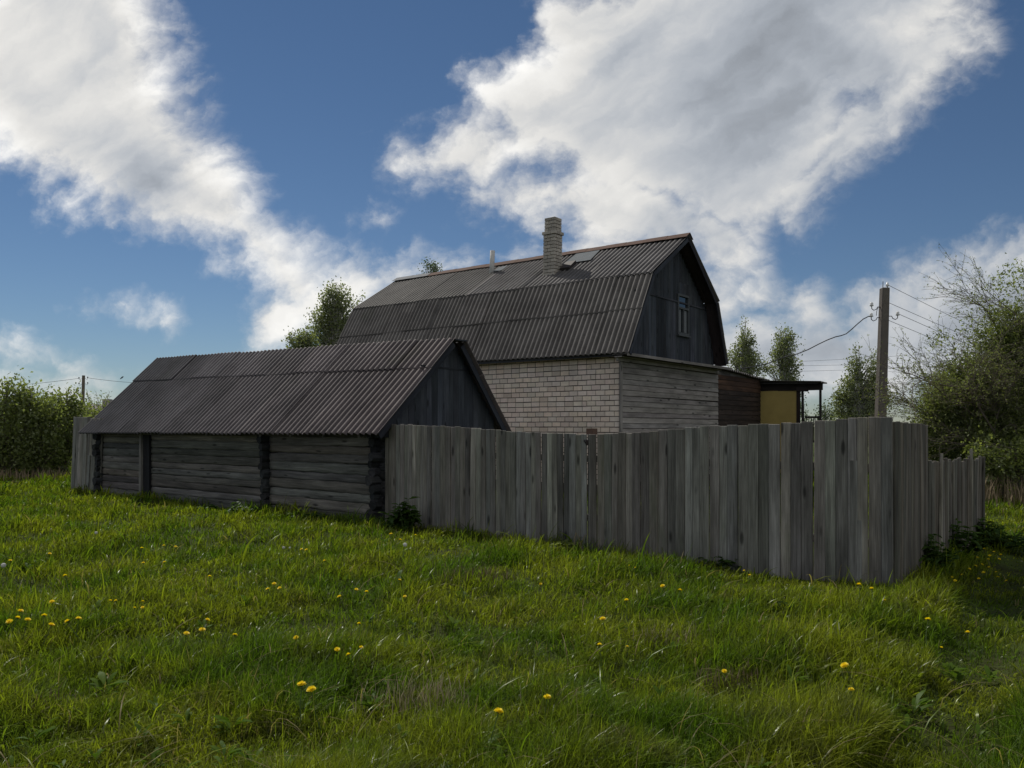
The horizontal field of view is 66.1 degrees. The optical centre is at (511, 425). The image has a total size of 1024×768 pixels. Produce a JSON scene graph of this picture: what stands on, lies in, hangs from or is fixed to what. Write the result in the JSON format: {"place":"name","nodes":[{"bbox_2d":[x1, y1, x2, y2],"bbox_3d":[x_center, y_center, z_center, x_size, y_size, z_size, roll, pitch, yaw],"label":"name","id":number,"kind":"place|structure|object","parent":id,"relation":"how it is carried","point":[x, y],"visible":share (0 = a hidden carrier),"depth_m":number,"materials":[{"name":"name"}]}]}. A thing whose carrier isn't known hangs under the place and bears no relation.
{"place":"outdoors","nodes":[
{"label":"outdoors","id":0,"kind":"place"},
{"bbox_2d":[0,466,70,482],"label":"dry grass","id":1,"kind":"structure","parent":0,"point":[25,474],"depth_m":24.18,"materials":[{"name":"plant"}]},
{"bbox_2d":[77,399,112,415],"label":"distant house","id":2,"kind":"structure","parent":0,"point":[110,400],"depth_m":47.78,"materials":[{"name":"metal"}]},
{"bbox_2d":[0,429,1023,767],"bbox_3d":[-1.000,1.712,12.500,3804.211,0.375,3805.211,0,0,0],"label":"ground","id":3,"kind":"structure","parent":0,"point":[1010,559],"depth_m":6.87,"materials":[{"name":"green plant"}]},
{"bbox_2d":[1,563,8,583],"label":"dandelion clock","id":4,"kind":"object","parent":3,"relation":"on","point":[3,565],"visible":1,"depth_m":8.23,"materials":[{"name":"grey plant"}]},
{"bbox_2d":[6,619,15,639],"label":"dandelion","id":5,"kind":"object","parent":3,"relation":"on","point":[9,620],"visible":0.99,"depth_m":5.80,"materials":[{"name":"yellow plant"}]},
{"bbox_2d":[0,373,54,476],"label":"bush","id":6,"kind":"object","parent":3,"relation":"on","point":[11,424],"visible":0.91,"depth_m":24.80,"materials":[{"name":"green plant"}]},
{"bbox_2d":[3,365,73,476],"bbox_3d":[-15.355,0.238,25.498,2.430,4.375,2.182,0,0,0],"label":"bush","id":7,"kind":"object","parent":3,"relation":"on","point":[46,438],"visible":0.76,"depth_m":25.30,"materials":[{"name":"green plant"}]},
{"bbox_2d":[38,622,54,651],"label":"dandelion","id":8,"kind":"object","parent":3,"relation":"on","point":[51,624],"visible":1,"depth_m":5.76,"materials":[{"name":"plant"}]},
{"bbox_2d":[1,681,96,730],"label":"dry grass","id":9,"kind":"structure","parent":3,"relation":"on","point":[47,700],"depth_m":4.55,"materials":[{"name":"plant"}]},
{"bbox_2d":[36,380,96,472],"bbox_3d":[-15.165,0.401,26.624,2.484,3.932,2.115,0,0,0],"label":"bush","id":10,"kind":"object","parent":3,"relation":"on","point":[71,405],"visible":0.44,"depth_m":26.36,"materials":[{"name":"green plant"}]},
{"bbox_2d":[65,619,84,645],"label":"dandelion","id":11,"kind":"object","parent":3,"relation":"on","point":[67,621],"visible":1,"depth_m":5.86,"materials":[{"name":"yellow plant"}]},
{"bbox_2d":[73,616,81,646],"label":"dandelion","id":12,"kind":"object","parent":3,"relation":"on","point":[77,617],"visible":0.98,"depth_m":5.92,"materials":[{"name":"yellow plant"}]},
{"bbox_2d":[78,375,87,401],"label":"utility pole","id":13,"kind":"object","parent":3,"relation":"on","point":[83,386],"visible":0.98,"depth_m":59.91,"materials":[{"name":"grey wood"}]},
{"bbox_2d":[71,417,103,491],"bbox_3d":[-10.864,0.728,20.159,1.811,1.931,0.125,0,0,38],"label":"plank fence","id":14,"kind":"object","parent":3,"relation":"on","point":[81,472],"visible":0.69,"depth_m":20.22,"materials":[{"name":"grey wood"}]},
{"bbox_2d":[70,391,109,466],"bbox_3d":[-15.386,0.423,29.079,2.628,3.424,1.745,0,0,0],"label":"bush","id":15,"kind":"object","parent":3,"relation":"on","point":[94,412],"visible":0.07,"depth_m":28.94,"materials":[{"name":"green plant"}]},
{"bbox_2d":[85,389,111,410],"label":"shrub","id":16,"kind":"object","parent":3,"relation":"on","point":[97,399],"visible":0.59,"depth_m":31.00,"materials":[{"name":"green plant"}]},
{"bbox_2d":[196,504,220,510],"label":"weed","id":17,"kind":"object","parent":3,"relation":"on","point":[212,506],"visible":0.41,"depth_m":15.35,"materials":[{"name":"green plant"}]},
{"bbox_2d":[227,498,260,514],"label":"weed","id":18,"kind":"object","parent":3,"relation":"on","point":[240,506],"visible":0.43,"depth_m":14.41,"materials":[{"name":"green plant"}]},
{"bbox_2d":[78,337,510,522],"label":"log shed","id":19,"kind":"structure","parent":3,"relation":"on","point":[312,425],"depth_m":15.62,"materials":[{"name":"wood"}]},
{"bbox_2d":[281,325,319,348],"bbox_3d":[-10.580,-1.729,40.005,2.185,6.870,2.030,0,0,-43],"label":"birch tree","id":20,"kind":"object","parent":3,"relation":"on","point":[307,340],"visible":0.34,"depth_m":39.78,"materials":[{"name":"green plant"}]},
{"bbox_2d":[297,681,306,729],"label":"dandelion","id":21,"kind":"object","parent":3,"relation":"on","point":[301,683],"visible":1,"depth_m":4.29,"materials":[{"name":"yellow plant"}]},
{"bbox_2d":[281,509,328,522],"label":"weed","id":22,"kind":"object","parent":3,"relation":"on","point":[312,514],"visible":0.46,"depth_m":13.68,"materials":[{"name":"green plant"}]},
{"bbox_2d":[306,686,320,731],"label":"dandelion","id":23,"kind":"object","parent":3,"relation":"on","point":[311,689],"visible":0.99,"depth_m":4.20,"materials":[{"name":"yellow plant"}]},
{"bbox_2d":[304,275,365,346],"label":"birch tree","id":24,"kind":"object","parent":3,"relation":"on","point":[334,310],"visible":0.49,"depth_m":41.79,"materials":[{"name":"green plant"}]},
{"bbox_2d":[378,496,421,530],"bbox_3d":[-1.747,1.393,12.480,0.724,0.547,0.644,0,0,0],"label":"weed","id":25,"kind":"object","parent":3,"relation":"on","point":[404,516],"visible":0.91,"depth_m":12.42,"materials":[{"name":"green plant"}]},
{"bbox_2d":[418,257,442,273],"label":"birch tree","id":26,"kind":"object","parent":3,"relation":"on","point":[433,269],"visible":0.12,"depth_m":51.93,"materials":[{"name":"green plant"}]},
{"bbox_2d":[353,669,520,723],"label":"dry grass","id":27,"kind":"structure","parent":3,"relation":"on","point":[418,696],"depth_m":4.68,"materials":[{"name":"plant"}]},
{"bbox_2d":[414,562,514,588],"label":"dry grass","id":28,"kind":"structure","parent":3,"relation":"on","point":[479,574],"depth_m":8.42,"materials":[{"name":"plant"}]},
{"bbox_2d":[489,707,503,748],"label":"dandelion","id":29,"kind":"object","parent":3,"relation":"on","point":[498,710],"visible":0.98,"depth_m":3.93,"materials":[{"name":"yellow plant"}]},
{"bbox_2d":[0,503,1015,767],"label":"ground weeds","id":30,"kind":"object","parent":3,"relation":"on","point":[916,701],"visible":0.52,"depth_m":4.72,"materials":[{"name":"green plant"}]},
{"bbox_2d":[336,217,731,492],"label":"brick house","id":31,"kind":"structure","parent":3,"relation":"on","point":[627,337],"depth_m":21.03,"materials":[{"name":"brick"}]},
{"bbox_2d":[677,293,690,337],"bbox_3d":[4.678,-3.006,21.470,0.100,1.148,0.730,0,0,38],"label":"window","id":32,"kind":"structure","parent":31,"relation":"in","point":[682,309],"depth_m":21.46,"materials":[{"name":"paint"}]},
{"bbox_2d":[544,694,550,723],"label":"dandelion","id":33,"kind":"object","parent":3,"relation":"on","point":[548,696],"visible":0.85,"depth_m":4.23,"materials":[{"name":"yellow plant"}]},
{"bbox_2d":[546,539,575,552],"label":"weed","id":34,"kind":"object","parent":3,"relation":"on","point":[566,542],"visible":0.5,"depth_m":10.50,"materials":[{"name":"green plant"}]},
{"bbox_2d":[385,417,892,585],"bbox_3d":[0.936,0.902,10.843,8.056,1.995,0.210,0,0,40],"label":"plank fence","id":35,"kind":"object","parent":3,"relation":"on","point":[653,485],"visible":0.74,"depth_m":9.75,"materials":[{"name":"grey wood"}]},
{"bbox_2d":[699,556,741,568],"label":"weed","id":36,"kind":"object","parent":3,"relation":"on","point":[722,560],"visible":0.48,"depth_m":9.32,"materials":[{"name":"green plant"}]},
{"bbox_2d":[727,316,764,376],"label":"birch tree","id":37,"kind":"object","parent":3,"relation":"on","point":[745,358],"visible":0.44,"depth_m":49.78,"materials":[{"name":"green plant"}]},
{"bbox_2d":[716,369,826,472],"bbox_3d":[6.778,-0.031,25.683,5.624,3.462,4.103,0,0,38],"label":"wooden annex","id":38,"kind":"object","parent":3,"relation":"on","point":[745,399],"visible":0.3,"depth_m":25.60,"materials":[{"name":"brown wood"}]},
{"bbox_2d":[756,597,796,613],"bbox_3d":[2.370,1.622,7.060,0.348,0.148,0.386,0,0,0],"label":"weed","id":39,"kind":"object","parent":3,"relation":"on","point":[780,601],"visible":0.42,"depth_m":6.98,"materials":[{"name":"green plant"}]},
{"bbox_2d":[757,322,808,414],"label":"birch tree","id":40,"kind":"object","parent":3,"relation":"on","point":[783,348],"visible":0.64,"depth_m":49.82,"materials":[{"name":"green plant"}]},
{"bbox_2d":[800,396,810,421],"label":"birch tree","id":41,"kind":"object","parent":3,"relation":"on","point":[805,411],"visible":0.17,"depth_m":54.93,"materials":[{"name":"green plant"}]},
{"bbox_2d":[812,399,837,420],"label":"birch tree","id":42,"kind":"object","parent":3,"relation":"on","point":[825,416],"visible":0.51,"depth_m":69.83,"materials":[{"name":"green plant"}]},
{"bbox_2d":[840,662,855,690],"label":"dandelion","id":43,"kind":"object","parent":3,"relation":"on","point":[844,665],"visible":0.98,"depth_m":4.75,"materials":[{"name":"yellow plant"}]},
{"bbox_2d":[827,339,893,447],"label":"birch tree","id":44,"kind":"object","parent":3,"relation":"on","point":[850,403],"visible":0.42,"depth_m":47.81,"materials":[{"name":"green plant"}]},
{"bbox_2d":[869,283,899,416],"bbox_3d":[11.358,-1.252,24.000,0.919,6.305,0.300,0,0,0],"label":"utility pole","id":45,"kind":"object","parent":3,"relation":"on","point":[883,320],"visible":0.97,"depth_m":23.88,"materials":[{"name":"concrete"}]},
{"bbox_2d":[740,316,869,368],"bbox_3d":[9.117,-2.563,24.524,3.920,1.595,0.571,0,0,10],"label":"service cable","id":46,"kind":"object","parent":45,"relation":"attached to","point":[807,349],"visible":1,"depth_m":24.60,"materials":[{"name":"rubber"}]},
{"bbox_2d":[890,303,967,336],"bbox_3d":[34.290,-3.912,49.500,0.014,0.835,68.411,0,0,42],"label":"power line","id":47,"kind":"object","parent":45,"relation":"attached to","point":[924,318],"visible":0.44,"depth_m":26.74,"materials":[{"name":"metal"}]},
{"bbox_2d":[889,285,976,328],"bbox_3d":[34.269,-4.296,49.500,0.014,0.686,68.439,0,0,42],"label":"power line","id":48,"kind":"object","parent":45,"relation":"attached to","point":[927,304],"visible":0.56,"depth_m":27.13,"materials":[{"name":"metal"}]},
{"bbox_2d":[893,421,927,586],"bbox_3d":[4.413,0.867,8.751,0.118,1.831,1.387,0,0,41],"label":"plank fence","id":49,"kind":"object","parent":3,"relation":"on","point":[910,489],"visible":0.8,"depth_m":8.59,"materials":[{"name":"grey wood"}]},
{"bbox_2d":[925,617,930,644],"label":"dandelion","id":50,"kind":"object","parent":3,"relation":"on","point":[928,618],"visible":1,"depth_m":5.95,"materials":[{"name":"yellow plant"}]},
{"bbox_2d":[856,244,1023,490],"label":"willow tree","id":51,"kind":"object","parent":3,"relation":"on","point":[987,388],"visible":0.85,"depth_m":18.07,"materials":[{"name":"green plant"}]},
{"bbox_2d":[919,533,961,574],"bbox_3d":[4.840,1.475,9.052,0.592,0.485,0.550,0,0,34],"label":"weed","id":52,"kind":"object","parent":3,"relation":"on","point":[941,557],"visible":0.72,"depth_m":9.00,"materials":[{"name":"green plant"}]},
{"bbox_2d":[928,449,985,556],"bbox_3d":[5.957,1.060,10.529,0.178,1.480,3.386,0,0,42],"label":"plank fence","id":53,"kind":"object","parent":3,"relation":"on","point":[956,488],"visible":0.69,"depth_m":10.20,"materials":[{"name":"grey wood"}]},
{"bbox_2d":[948,518,992,556],"bbox_3d":[5.779,1.453,10.142,0.762,0.506,0.571,0,0,0],"label":"weed","id":54,"kind":"object","parent":3,"relation":"on","point":[972,543],"visible":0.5,"depth_m":10.05,"materials":[{"name":"green plant"}]},
{"bbox_2d":[956,421,1023,497],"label":"bush","id":55,"kind":"object","parent":3,"relation":"on","point":[1010,463],"visible":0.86,"depth_m":16.85,"materials":[{"name":"green plant"}]},
{"bbox_2d":[974,517,1012,542],"bbox_3d":[6.707,1.525,11.345,0.885,0.437,0.612,0,0,0],"label":"weed","id":56,"kind":"object","parent":3,"relation":"on","point":[983,530],"visible":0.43,"depth_m":11.29,"materials":[{"name":"green plant"}]},
{"bbox_2d":[975,527,1023,554],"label":"weed","id":57,"kind":"object","parent":3,"relation":"on","point":[998,539],"visible":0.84,"depth_m":10.89,"materials":[{"name":"green plant"}]},
{"bbox_2d":[0,0,1023,423],"label":"sky","id":58,"kind":"structure","parent":0,"point":[178,177],"materials":[{"name":"blue"}]},
{"bbox_2d":[633,622,707,652],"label":"dry grass","id":59,"kind":"structure","parent":0,"point":[675,638],"depth_m":6.08,"materials":[{"name":"plant"}]},
{"bbox_2d":[692,656,767,692],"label":"dry grass","id":60,"kind":"structure","parent":0,"point":[713,680],"depth_m":5.14,"materials":[{"name":"plant"}]},
{"bbox_2d":[985,472,1023,507],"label":"fence","id":61,"kind":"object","parent":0,"point":[990,489],"depth_m":16.33,"materials":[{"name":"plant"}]}
]}

